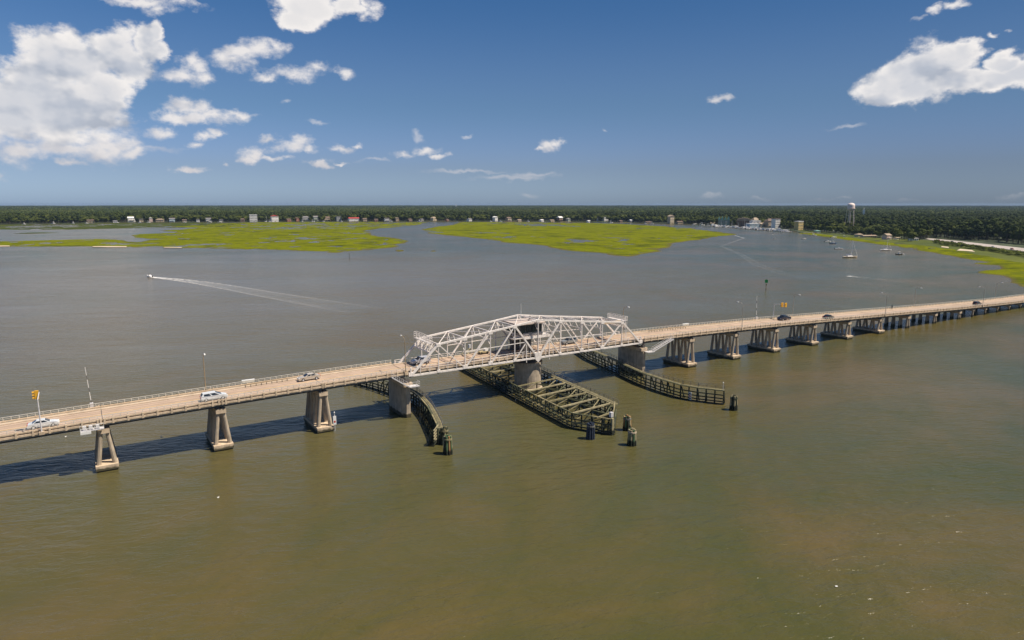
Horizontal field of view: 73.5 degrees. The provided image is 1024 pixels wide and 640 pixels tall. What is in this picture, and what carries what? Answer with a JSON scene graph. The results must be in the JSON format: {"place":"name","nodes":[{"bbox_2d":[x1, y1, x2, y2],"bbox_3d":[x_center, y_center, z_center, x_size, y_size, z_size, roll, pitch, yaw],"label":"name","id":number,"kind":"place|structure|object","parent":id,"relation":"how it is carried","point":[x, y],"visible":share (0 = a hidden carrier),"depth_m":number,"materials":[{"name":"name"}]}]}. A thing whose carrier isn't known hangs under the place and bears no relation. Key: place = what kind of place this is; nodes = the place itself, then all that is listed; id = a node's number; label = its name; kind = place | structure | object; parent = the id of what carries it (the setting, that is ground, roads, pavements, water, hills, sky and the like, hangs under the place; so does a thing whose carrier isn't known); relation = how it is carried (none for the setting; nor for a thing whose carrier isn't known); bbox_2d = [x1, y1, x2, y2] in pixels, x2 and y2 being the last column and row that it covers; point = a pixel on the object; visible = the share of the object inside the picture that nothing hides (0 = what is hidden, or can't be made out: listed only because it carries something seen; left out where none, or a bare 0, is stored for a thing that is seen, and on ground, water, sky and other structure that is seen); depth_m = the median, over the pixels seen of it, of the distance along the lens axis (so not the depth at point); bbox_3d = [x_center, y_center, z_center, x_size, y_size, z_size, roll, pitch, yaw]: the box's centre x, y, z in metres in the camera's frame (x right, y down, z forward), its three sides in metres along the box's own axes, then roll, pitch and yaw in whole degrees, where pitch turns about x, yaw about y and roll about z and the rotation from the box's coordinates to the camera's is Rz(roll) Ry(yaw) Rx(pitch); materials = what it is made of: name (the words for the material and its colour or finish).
{"place":"outdoors","nodes":[
{"label":"outdoors","id":0,"kind":"place"},
{"bbox_2d":[93,246,126,247],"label":"sand beach","id":1,"kind":"structure","parent":0,"point":[109,246],"depth_m":807.61,"materials":[{"name":"sand"}]},
{"bbox_2d":[127,217,135,221],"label":"house","id":2,"kind":"structure","parent":0,"point":[130,219],"depth_m":1912.13,"materials":[{"name":"white paint"}]},
{"bbox_2d":[249,214,256,221],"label":"building","id":3,"kind":"structure","parent":0,"point":[253,217],"depth_m":1939.70,"materials":[{"name":"white paint"}]},
{"bbox_2d":[270,215,278,221],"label":"house","id":4,"kind":"structure","parent":0,"point":[274,218],"depth_m":1940.70,"materials":[{"name":"white paint"}]},
{"bbox_2d":[301,216,309,220],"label":"house","id":5,"kind":"structure","parent":0,"point":[304,218],"depth_m":2014.82,"materials":[{"name":"grey paint"}]},
{"bbox_2d":[335,216,341,220],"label":"house","id":6,"kind":"structure","parent":0,"point":[338,218],"depth_m":1989.23,"materials":[{"name":"grey paint"}]},
{"bbox_2d":[348,217,358,220],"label":"house","id":7,"kind":"structure","parent":0,"point":[353,218],"depth_m":1989.64,"materials":[{"name":"white paint"}]},
{"bbox_2d":[0,221,1023,639],"bbox_3d":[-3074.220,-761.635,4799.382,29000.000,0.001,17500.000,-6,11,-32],"label":"river water","id":8,"kind":"structure","parent":0,"point":[860,485],"depth_m":136.56,"materials":[{"name":"liquid"}]},
{"bbox_2d":[15,232,47,233],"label":"marsh grass","id":9,"kind":"structure","parent":8,"relation":"in","point":[32,233],"depth_m":1175.03,"materials":[{"name":"plant"}]},
{"bbox_2d":[0,239,130,246],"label":"marsh grass","id":10,"kind":"structure","parent":8,"relation":"in","point":[80,242],"depth_m":891.69,"materials":[{"name":"plant"}]},
{"bbox_2d":[94,420,118,472],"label":"bridge pier","id":11,"kind":"structure","parent":8,"relation":"in","point":[106,459],"depth_m":130.33,"materials":[{"name":"concrete"}]},
{"bbox_2d":[80,423,103,434],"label":"electrical platform","id":12,"kind":"structure","parent":11,"relation":"attached to","point":[85,431],"depth_m":126.39,"materials":[{"name":"metal"}]},
{"bbox_2d":[0,360,407,443],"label":"approach bridge","id":13,"kind":"structure","parent":11,"relation":"on","point":[111,414],"depth_m":139.85,"materials":[{"name":"concrete"}]},
{"bbox_2d":[32,390,44,434],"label":"traffic signal","id":14,"kind":"object","parent":13,"relation":"on","point":[35,393],"visible":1,"depth_m":122.92,"materials":[{"name":"metal"}]},
{"bbox_2d":[26,418,59,429],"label":"sedan","id":15,"kind":"object","parent":13,"relation":"on","point":[44,421],"visible":0.82,"depth_m":125.74,"materials":[{"name":"white paint"}]},
{"bbox_2d":[85,369,93,408],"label":"barrier gate","id":16,"kind":"structure","parent":13,"relation":"on","point":[91,403],"depth_m":136.02,"materials":[{"name":"metal"}]},
{"bbox_2d":[203,353,205,391],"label":"street lamp","id":17,"kind":"object","parent":13,"relation":"on","point":[204,371],"visible":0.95,"depth_m":146.76,"materials":[{"name":"metal"}]},
{"bbox_2d":[200,391,227,401],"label":"minivan","id":18,"kind":"object","parent":13,"relation":"on","point":[208,395],"visible":0.82,"depth_m":140.84,"materials":[{"name":"white paint"}]},
{"bbox_2d":[241,379,254,382],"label":"gate cabinet","id":19,"kind":"object","parent":13,"relation":"attached to","point":[247,381],"visible":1,"depth_m":151.99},
{"bbox_2d":[245,378,287,387],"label":"kerb barrier","id":20,"kind":"object","parent":13,"relation":"on","point":[265,381],"visible":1,"depth_m":152.25,"materials":[{"name":"concrete"}]},
{"bbox_2d":[297,372,320,381],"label":"sedan","id":21,"kind":"object","parent":13,"relation":"on","point":[306,376],"visible":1,"depth_m":155.04,"materials":[{"name":"beige paint"}]},
{"bbox_2d":[400,335,406,374],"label":"street lamp","id":22,"kind":"object","parent":13,"relation":"on","point":[405,372],"visible":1,"depth_m":159.99,"materials":[{"name":"metal"}]},
{"bbox_2d":[0,223,238,229],"bbox_3d":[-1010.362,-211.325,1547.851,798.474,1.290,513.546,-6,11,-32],"label":"marsh grass","id":23,"kind":"structure","parent":8,"relation":"in","point":[114,226],"depth_m":1596.73,"materials":[{"name":"plant"}]},
{"bbox_2d":[171,226,212,227],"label":"marsh grass","id":24,"kind":"structure","parent":8,"relation":"in","point":[189,226],"depth_m":1526.39,"materials":[{"name":"plant"}]},
{"bbox_2d":[205,407,233,451],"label":"bridge pier","id":25,"kind":"structure","parent":8,"relation":"in","point":[220,439],"depth_m":141.73,"materials":[{"name":"concrete"}]},
{"bbox_2d":[100,222,426,252],"bbox_3d":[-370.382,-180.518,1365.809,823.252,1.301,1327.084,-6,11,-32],"label":"marsh grass","id":26,"kind":"structure","parent":8,"relation":"in","point":[243,238],"depth_m":1026.66,"materials":[{"name":"plant"}]},
{"bbox_2d":[303,390,334,433],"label":"bridge pier","id":27,"kind":"structure","parent":8,"relation":"in","point":[317,418],"depth_m":153.69,"materials":[{"name":"concrete"}]},
{"bbox_2d":[333,412,335,424],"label":"gauge board","id":28,"kind":"object","parent":8,"relation":"on","point":[334,419],"visible":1,"depth_m":152.39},
{"bbox_2d":[342,370,442,445],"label":"side fender","id":29,"kind":"object","parent":8,"relation":"in","point":[430,417],"visible":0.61,"depth_m":160.41,"materials":[{"name":"wood"}]},
{"bbox_2d":[388,377,412,417],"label":"rest pier","id":30,"kind":"structure","parent":8,"relation":"in","point":[399,399],"depth_m":163.43,"materials":[{"name":"concrete"}]},
{"bbox_2d":[391,373,419,387],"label":"access stair","id":31,"kind":"object","parent":30,"relation":"on","point":[412,385],"visible":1,"depth_m":159.61,"materials":[{"name":"metal"}]},
{"bbox_2d":[440,426,447,445],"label":"dolphin cluster","id":32,"kind":"object","parent":8,"relation":"in","point":[443,431],"visible":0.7,"depth_m":143.80,"materials":[{"name":"wood"}]},
{"bbox_2d":[443,434,452,455],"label":"dolphin cluster","id":33,"kind":"object","parent":8,"relation":"in","point":[447,445],"visible":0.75,"depth_m":138.13,"materials":[{"name":"wood"}]},
{"bbox_2d":[513,357,541,393],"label":"pivot pier","id":34,"kind":"structure","parent":8,"relation":"in","point":[529,371],"depth_m":182.99,"materials":[{"name":"concrete"}]},
{"bbox_2d":[393,313,642,377],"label":"swing span","id":35,"kind":"object","parent":34,"relation":"on","point":[464,361],"visible":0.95,"depth_m":180.35,"materials":[{"name":"metal"}]},
{"bbox_2d":[410,355,430,364],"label":"suv","id":36,"kind":"object","parent":35,"relation":"on","point":[417,360],"visible":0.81,"depth_m":169.41,"materials":[{"name":"silver paint"}]},
{"bbox_2d":[478,348,488,354],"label":"work cart","id":37,"kind":"object","parent":35,"relation":"on","point":[486,351],"visible":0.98,"depth_m":180.97,"materials":[{"name":"paint"}]},
{"bbox_2d":[502,316,549,353],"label":"operator cabin","id":38,"kind":"object","parent":35,"relation":"on","point":[528,331],"visible":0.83,"depth_m":180.92,"materials":[{"name":"metal"}]},
{"bbox_2d":[561,337,577,344],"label":"suv","id":39,"kind":"object","parent":35,"relation":"on","point":[566,341],"visible":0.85,"depth_m":193.64,"materials":[{"name":"grey paint"}]},
{"bbox_2d":[461,344,618,434],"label":"fender","id":40,"kind":"object","parent":8,"relation":"in","point":[595,407],"visible":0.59,"depth_m":171.16,"materials":[{"name":"wood"}]},
{"bbox_2d":[421,222,735,256],"bbox_3d":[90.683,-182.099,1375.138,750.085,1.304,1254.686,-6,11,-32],"label":"marsh grass","id":41,"kind":"structure","parent":8,"relation":"in","point":[644,239],"depth_m":1126.26,"materials":[{"name":"plant"}]},
{"bbox_2d":[586,422,594,439],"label":"dolphin cluster","id":42,"kind":"object","parent":8,"relation":"in","point":[590,432],"visible":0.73,"depth_m":147.17,"materials":[{"name":"wood"}]},
{"bbox_2d":[622,415,630,431],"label":"dolphin cluster","id":43,"kind":"object","parent":8,"relation":"in","point":[626,422],"visible":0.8,"depth_m":152.71,"materials":[{"name":"wood"}]},
{"bbox_2d":[627,428,636,446],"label":"dolphin cluster","id":44,"kind":"object","parent":8,"relation":"in","point":[631,439],"visible":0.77,"depth_m":143.18,"materials":[{"name":"wood"}]},
{"bbox_2d":[618,343,646,375],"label":"rest pier","id":45,"kind":"structure","parent":8,"relation":"in","point":[634,354],"depth_m":203.56,"materials":[{"name":"concrete"}]},
{"bbox_2d":[644,335,673,352],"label":"access stair","id":46,"kind":"object","parent":45,"relation":"on","point":[654,350],"visible":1,"depth_m":202.65,"materials":[{"name":"metal"}]},
{"bbox_2d":[578,348,724,404],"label":"side fender","id":47,"kind":"object","parent":8,"relation":"in","point":[645,379],"visible":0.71,"depth_m":187.37,"materials":[{"name":"wood"}]},
{"bbox_2d":[663,337,696,367],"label":"bridge pier","id":48,"kind":"structure","parent":8,"relation":"in","point":[679,360],"depth_m":215.13,"materials":[{"name":"concrete"}]},
{"bbox_2d":[707,332,740,359],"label":"bridge pier","id":49,"kind":"structure","parent":8,"relation":"in","point":[723,353],"depth_m":226.17,"materials":[{"name":"concrete"}]},
{"bbox_2d":[729,395,737,410],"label":"dolphin cluster","id":50,"kind":"object","parent":8,"relation":"in","point":[733,406],"visible":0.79,"depth_m":168.01,"materials":[{"name":"wood"}]},
{"bbox_2d":[747,328,780,352],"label":"bridge pier","id":51,"kind":"structure","parent":8,"relation":"in","point":[764,346],"depth_m":237.11,"materials":[{"name":"concrete"}]},
{"bbox_2d":[785,324,818,345],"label":"bridge pier","id":52,"kind":"structure","parent":8,"relation":"in","point":[800,340],"depth_m":248.24,"materials":[{"name":"concrete"}]},
{"bbox_2d":[820,321,852,339],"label":"bridge pier","id":53,"kind":"structure","parent":8,"relation":"in","point":[834,334],"depth_m":259.61,"materials":[{"name":"concrete"}]},
{"bbox_2d":[842,241,856,257],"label":"sailboat","id":54,"kind":"object","parent":8,"relation":"on","point":[849,256],"visible":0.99,"depth_m":646.96,"materials":[{"name":"white plastic"}]},
{"bbox_2d":[852,318,884,333],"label":"bridge pier","id":55,"kind":"structure","parent":8,"relation":"in","point":[870,329],"depth_m":270.59,"materials":[{"name":"concrete"}]},
{"bbox_2d":[884,315,910,328],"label":"bridge pier","id":56,"kind":"structure","parent":8,"relation":"in","point":[907,323],"depth_m":281.33,"materials":[{"name":"concrete"}]},
{"bbox_2d":[620,294,1023,343],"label":"approach bridge","id":57,"kind":"structure","parent":56,"relation":"on","point":[696,330],"depth_m":247.20,"materials":[{"name":"concrete"}]},
{"bbox_2d":[649,326,685,331],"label":"kerb barrier","id":58,"kind":"object","parent":57,"relation":"on","point":[667,329],"visible":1,"depth_m":217.01,"materials":[{"name":"concrete"}]},
{"bbox_2d":[777,315,790,320],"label":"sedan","id":59,"kind":"object","parent":57,"relation":"on","point":[782,317],"visible":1,"depth_m":244.41,"materials":[{"name":"blue paint"}]},
{"bbox_2d":[822,314,833,318],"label":"sedan","id":60,"kind":"object","parent":57,"relation":"on","point":[828,315],"visible":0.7,"depth_m":252.64,"materials":[{"name":"black paint"}]},
{"bbox_2d":[911,313,937,323],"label":"bridge pier","id":61,"kind":"structure","parent":8,"relation":"in","point":[934,315],"depth_m":292.59,"materials":[{"name":"concrete"}]},
{"bbox_2d":[937,311,961,318],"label":"bridge pier","id":62,"kind":"structure","parent":8,"relation":"in","point":[952,314],"depth_m":303.39,"materials":[{"name":"concrete"}]},
{"bbox_2d":[961,309,974,316],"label":"pile bent","id":63,"kind":"object","parent":8,"relation":"in","point":[972,310],"visible":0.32,"depth_m":307.75,"materials":[{"name":"concrete"}]},
{"bbox_2d":[963,308,986,314],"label":"pile bent","id":64,"kind":"object","parent":8,"relation":"in","point":[985,309],"visible":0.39,"depth_m":313.91,"materials":[{"name":"concrete"}]},
{"bbox_2d":[0,205,1023,207],"bbox_3d":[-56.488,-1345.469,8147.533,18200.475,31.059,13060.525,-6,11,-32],"label":"forest horizon","id":65,"kind":"structure","parent":0,"point":[512,206],"depth_m":6913.55,"materials":[{"name":"plant"}]},
{"bbox_2d":[0,219,1023,248],"bbox_3d":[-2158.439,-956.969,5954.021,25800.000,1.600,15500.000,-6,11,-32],"label":"ground","id":66,"kind":"structure","parent":0,"point":[1002,242],"depth_m":1343.85,"materials":[{"name":"plant"}]},
{"bbox_2d":[0,207,1023,213],"bbox_3d":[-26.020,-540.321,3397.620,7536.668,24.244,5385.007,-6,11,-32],"label":"forest","id":67,"kind":"object","parent":66,"relation":"on","point":[576,209],"visible":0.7,"depth_m":3383.68,"materials":[{"name":"plant"}]},
{"bbox_2d":[0,210,1023,243],"bbox_3d":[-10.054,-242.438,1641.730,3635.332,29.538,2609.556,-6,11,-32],"label":"forest","id":68,"kind":"object","parent":66,"relation":"on","point":[890,221],"visible":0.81,"depth_m":1929.87,"materials":[{"name":"plant"}]},
{"bbox_2d":[718,216,729,224],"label":"mint hall","id":69,"kind":"structure","parent":66,"relation":"on","point":[722,221],"depth_m":1606.97,"materials":[{"name":"green paint"}]},
{"bbox_2d":[736,218,750,226],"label":"boat barn","id":70,"kind":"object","parent":66,"relation":"on","point":[741,221],"visible":0.69,"depth_m":1521.03,"materials":[{"name":"beige paint"}]},
{"bbox_2d":[745,223,761,227],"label":"building","id":71,"kind":"structure","parent":66,"relation":"on","point":[753,225],"depth_m":1455.92,"materials":[{"name":"blue paint"}]},
{"bbox_2d":[794,221,803,229],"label":"house","id":72,"kind":"structure","parent":66,"relation":"on","point":[798,225],"depth_m":1311.21,"materials":[{"name":"yellow paint"}]},
{"bbox_2d":[860,234,876,237],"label":"house","id":73,"kind":"structure","parent":66,"relation":"on","point":[864,236],"depth_m":1022.72,"materials":[{"name":"beige paint"}]},
{"bbox_2d":[865,228,874,233],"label":"oak tree","id":74,"kind":"object","parent":66,"relation":"on","point":[869,230],"visible":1,"depth_m":1037.36,"materials":[{"name":"green plant"}]},
{"bbox_2d":[882,233,891,239],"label":"house","id":75,"kind":"structure","parent":66,"relation":"on","point":[886,236],"depth_m":961.12,"materials":[{"name":"white paint"}]},
{"bbox_2d":[895,231,903,239],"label":"oak tree","id":76,"kind":"object","parent":66,"relation":"on","point":[898,234],"visible":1,"depth_m":940.23,"materials":[{"name":"green plant"}]},
{"bbox_2d":[800,230,1023,262],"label":"grass verge","id":77,"kind":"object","parent":66,"relation":"on","point":[1006,256],"depth_m":786.17,"materials":[{"name":"plant"}]},
{"bbox_2d":[798,233,1023,286],"bbox_3d":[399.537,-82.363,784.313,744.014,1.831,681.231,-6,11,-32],"label":"marsh grass","id":78,"kind":"structure","parent":77,"relation":"on","point":[1013,271],"depth_m":625.74,"materials":[{"name":"plant"}]},
{"bbox_2d":[909,233,917,238],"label":"oak tree","id":79,"kind":"object","parent":66,"relation":"on","point":[913,235],"visible":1,"depth_m":906.48,"materials":[{"name":"green plant"}]},
{"bbox_2d":[913,230,922,237],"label":"oak tree","id":80,"kind":"object","parent":66,"relation":"on","point":[919,233],"visible":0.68,"depth_m":939.06,"materials":[{"name":"green plant"}]},
{"bbox_2d":[915,224,922,230],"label":"pine tree","id":81,"kind":"object","parent":66,"relation":"on","point":[918,228],"visible":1,"depth_m":936.88,"materials":[{"name":"green plant"}]},
{"bbox_2d":[921,221,926,239],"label":"pine tree","id":82,"kind":"object","parent":66,"relation":"on","point":[924,224],"visible":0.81,"depth_m":957.64,"materials":[{"name":"green plant"}]},
{"bbox_2d":[935,228,945,233],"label":"oak tree","id":83,"kind":"object","parent":66,"relation":"on","point":[940,231],"visible":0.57,"depth_m":1007.78,"materials":[{"name":"green plant"}]},
{"bbox_2d":[937,220,943,236],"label":"pine tree","id":84,"kind":"object","parent":66,"relation":"on","point":[940,222],"visible":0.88,"depth_m":1025.51,"materials":[{"name":"green plant"}]},
{"bbox_2d":[945,222,952,238],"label":"pine tree","id":85,"kind":"object","parent":66,"relation":"on","point":[949,226],"visible":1,"depth_m":980.43,"materials":[{"name":"green plant"}]},
{"bbox_2d":[958,228,972,239],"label":"oak tree","id":86,"kind":"object","parent":66,"relation":"on","point":[963,232],"visible":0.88,"depth_m":955.35,"materials":[{"name":"green plant"}]},
{"bbox_2d":[961,222,969,227],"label":"pine tree","id":87,"kind":"object","parent":66,"relation":"on","point":[965,224],"visible":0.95,"depth_m":981.88,"materials":[{"name":"green plant"}]},
{"bbox_2d":[966,228,975,239],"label":"oak tree","id":88,"kind":"object","parent":66,"relation":"on","point":[969,231],"visible":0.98,"depth_m":945.16,"materials":[{"name":"green plant"}]},
{"bbox_2d":[970,219,979,227],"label":"pine tree","id":89,"kind":"object","parent":66,"relation":"on","point":[973,223],"visible":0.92,"depth_m":966.71,"materials":[{"name":"green plant"}]},
{"bbox_2d":[970,228,983,239],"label":"oak tree","id":90,"kind":"object","parent":66,"relation":"on","point":[976,233],"visible":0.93,"depth_m":940.48,"materials":[{"name":"green plant"}]},
{"bbox_2d":[933,239,1023,254],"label":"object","id":91,"kind":"object","parent":66,"relation":"on","point":[1002,250],"visible":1,"depth_m":743.57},
{"bbox_2d":[975,222,984,239],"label":"pine tree","id":92,"kind":"object","parent":66,"relation":"on","point":[979,224],"visible":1,"depth_m":934.73,"materials":[{"name":"green plant"}]},
{"bbox_2d":[983,220,991,239],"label":"pine tree","id":93,"kind":"object","parent":66,"relation":"on","point":[986,223],"visible":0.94,"depth_m":945.39,"materials":[{"name":"green plant"}]},
{"bbox_2d":[990,219,999,238],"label":"pine tree","id":94,"kind":"object","parent":66,"relation":"on","point":[993,221],"visible":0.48,"depth_m":965.79,"materials":[{"name":"green plant"}]},
{"bbox_2d":[995,224,1003,238],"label":"pine tree","id":95,"kind":"object","parent":66,"relation":"on","point":[999,228],"visible":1,"depth_m":893.22,"materials":[{"name":"green plant"}]},
{"bbox_2d":[1000,230,1012,239],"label":"oak tree","id":96,"kind":"object","parent":66,"relation":"on","point":[1003,235],"visible":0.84,"depth_m":892.88,"materials":[{"name":"green plant"}]},
{"bbox_2d":[1005,221,1011,239],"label":"pine tree","id":97,"kind":"object","parent":66,"relation":"on","point":[1007,224],"visible":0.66,"depth_m":896.98,"materials":[{"name":"green plant"}]},
{"bbox_2d":[1009,223,1018,239],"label":"pine tree","id":98,"kind":"object","parent":66,"relation":"on","point":[1014,226],"visible":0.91,"depth_m":871.71,"materials":[{"name":"green plant"}]},
{"bbox_2d":[1010,229,1022,243],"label":"oak tree","id":99,"kind":"object","parent":66,"relation":"on","point":[1014,236],"visible":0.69,"depth_m":865.01,"materials":[{"name":"green plant"}]},
{"bbox_2d":[0,0,1023,205],"label":"sky","id":100,"kind":"structure","parent":0,"point":[103,102],"materials":[{"name":"blue"}]},
{"bbox_2d":[667,215,673,223],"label":"house","id":101,"kind":"structure","parent":0,"point":[670,219],"depth_m":1754.28,"materials":[{"name":"beige paint"}]},
{"bbox_2d":[764,218,770,227],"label":"building","id":102,"kind":"structure","parent":0,"point":[767,223],"depth_m":1452.57,"materials":[{"name":"beige paint"}]},
{"bbox_2d":[771,218,780,227],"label":"house","id":103,"kind":"structure","parent":0,"point":[775,222],"depth_m":1421.28,"materials":[{"name":"white paint"}]},
{"bbox_2d":[845,203,854,225],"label":"water tower","id":104,"kind":"structure","parent":0,"point":[850,207],"depth_m":1343.60,"materials":[{"name":"metal"}]},
{"bbox_2d":[925,238,1023,251],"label":"shore road","id":105,"kind":"structure","parent":0,"point":[1006,247],"depth_m":818.20,"materials":[{"name":"concrete"}]}
]}

